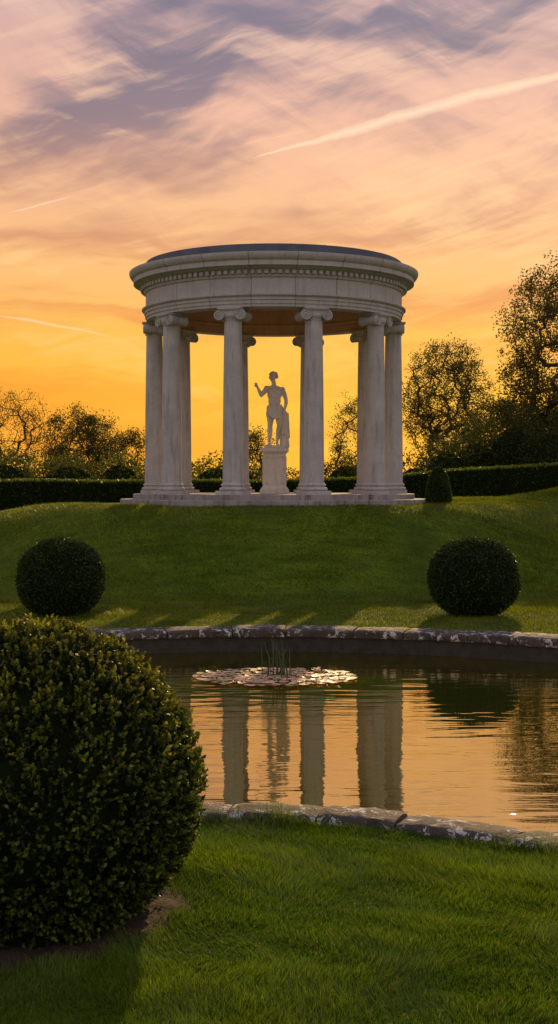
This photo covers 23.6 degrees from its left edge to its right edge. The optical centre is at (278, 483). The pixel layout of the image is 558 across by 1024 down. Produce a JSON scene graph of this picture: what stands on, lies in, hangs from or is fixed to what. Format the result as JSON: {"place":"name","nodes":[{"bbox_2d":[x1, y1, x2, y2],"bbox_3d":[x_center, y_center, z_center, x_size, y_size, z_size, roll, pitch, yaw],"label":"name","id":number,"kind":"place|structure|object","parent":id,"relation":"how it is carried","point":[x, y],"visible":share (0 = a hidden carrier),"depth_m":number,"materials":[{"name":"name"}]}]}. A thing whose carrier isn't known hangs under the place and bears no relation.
{"place":"outdoors","nodes":[
{"label":"outdoors","id":0,"kind":"place"},
{"bbox_2d":[0,486,557,1023],"bbox_3d":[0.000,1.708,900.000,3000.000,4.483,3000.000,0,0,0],"label":"lawn ground","id":1,"kind":"structure","parent":0,"point":[294,563],"depth_m":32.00,"materials":[{"name":"green plant"}]},
{"bbox_2d":[0,389,52,466],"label":"ash tree","id":2,"kind":"object","parent":1,"relation":"on","point":[24,430],"visible":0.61,"depth_m":89.82,"materials":[{"name":"green plant"}]},
{"bbox_2d":[14,536,106,617],"bbox_3d":[-4.468,1.960,27.410,1.885,1.759,1.888,0,0,0],"label":"boxwood ball","id":3,"kind":"object","parent":1,"relation":"on","point":[61,576],"visible":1,"depth_m":26.79,"materials":[{"name":"green plant"}]},
{"bbox_2d":[35,400,128,476],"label":"hawthorn tree","id":4,"kind":"object","parent":1,"relation":"on","point":[94,437],"visible":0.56,"depth_m":87.21,"materials":[{"name":"green plant"}]},
{"bbox_2d":[0,884,192,970],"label":"soil bed","id":5,"kind":"object","parent":1,"relation":"on","point":[144,920],"visible":0.11,"depth_m":7.88,"materials":[{"name":"brown soil"}]},
{"bbox_2d":[0,612,208,949],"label":"boxwood bush","id":6,"kind":"object","parent":5,"relation":"on","point":[100,820],"visible":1,"depth_m":7.78,"materials":[{"name":"green plant"}]},
{"bbox_2d":[105,425,144,474],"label":"hawthorn tree","id":7,"kind":"object","parent":1,"relation":"on","point":[129,440],"visible":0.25,"depth_m":91.55,"materials":[{"name":"green plant"}]},
{"bbox_2d":[249,423,274,477],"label":"hawthorn tree","id":8,"kind":"object","parent":1,"relation":"on","point":[256,442],"visible":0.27,"depth_m":89.21,"materials":[{"name":"green plant"}]},
{"bbox_2d":[120,243,425,506],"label":"rotunda temple","id":9,"kind":"structure","parent":1,"relation":"on","point":[240,297],"depth_m":36.53,"materials":[{"name":"stone"}]},
{"bbox_2d":[254,371,289,493],"bbox_3d":[-0.198,-1.485,39.000,1.039,3.570,0.840,0,0,0],"label":"garden statue","id":10,"kind":"object","parent":9,"relation":"on","point":[274,469],"visible":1,"depth_m":38.77,"materials":[{"name":"stone"}]},
{"bbox_2d":[0,392,557,479],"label":"distant shrubs and trees","id":11,"kind":"object","parent":1,"relation":"on","point":[515,445],"visible":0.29,"depth_m":66.56,"materials":[{"name":"green plant"}]},
{"bbox_2d":[0,462,557,510],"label":"clipped hedge","id":12,"kind":"object","parent":1,"relation":"on","point":[494,481],"visible":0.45,"depth_m":46.35,"materials":[{"name":"green plant"}]},
{"bbox_2d":[87,624,557,852],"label":"stone pond edge","id":13,"kind":"object","parent":1,"relation":"on","point":[525,646],"visible":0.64,"depth_m":23.60,"materials":[{"name":"grey stone"}]},
{"bbox_2d":[327,390,356,468],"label":"ash tree","id":14,"kind":"object","parent":1,"relation":"on","point":[350,409],"visible":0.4,"depth_m":91.64,"materials":[{"name":"green plant"}]},
{"bbox_2d":[425,466,452,502],"bbox_3d":[4.530,0.132,37.996,0.806,1.237,0.818,0,0,0],"label":"cone topiary","id":15,"kind":"object","parent":1,"relation":"on","point":[438,487],"visible":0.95,"depth_m":37.76,"materials":[{"name":"green plant"}]},
{"bbox_2d":[402,332,499,463],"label":"oak tree","id":16,"kind":"object","parent":1,"relation":"on","point":[427,419],"visible":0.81,"depth_m":89.16,"materials":[{"name":"green plant"}]},
{"bbox_2d":[425,535,522,617],"bbox_3d":[3.985,1.941,27.414,1.986,1.798,2.020,0,0,0],"label":"boxwood ball","id":17,"kind":"object","parent":1,"relation":"on","point":[473,575],"visible":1,"depth_m":26.74,"materials":[{"name":"green plant"}]},
{"bbox_2d":[453,389,544,453],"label":"hawthorn tree","id":18,"kind":"object","parent":1,"relation":"on","point":[490,408],"visible":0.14,"depth_m":71.37,"materials":[{"name":"green plant"}]},
{"bbox_2d":[490,250,557,432],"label":"ash tree","id":19,"kind":"object","parent":1,"relation":"on","point":[528,368],"visible":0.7,"depth_m":69.28,"materials":[{"name":"green plant"}]},
{"bbox_2d":[0,0,557,478],"label":"sky","id":20,"kind":"structure","parent":0,"point":[422,134],"materials":[{"name":"orange"}]},
{"bbox_2d":[137,652,557,833],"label":"pond water","id":21,"kind":"structure","parent":0,"point":[465,738],"depth_m":16.31,"materials":[{"name":"brown liquid"}]},
{"bbox_2d":[192,667,356,685],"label":"lily pads","id":22,"kind":"object","parent":21,"relation":"on","point":[265,679],"visible":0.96,"depth_m":20.93,"materials":[{"name":"white plant"}]},
{"bbox_2d":[261,637,291,678],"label":"water reeds","id":23,"kind":"object","parent":21,"relation":"in","point":[282,666],"visible":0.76,"depth_m":21.05,"materials":[{"name":"green plant"}]}
]}

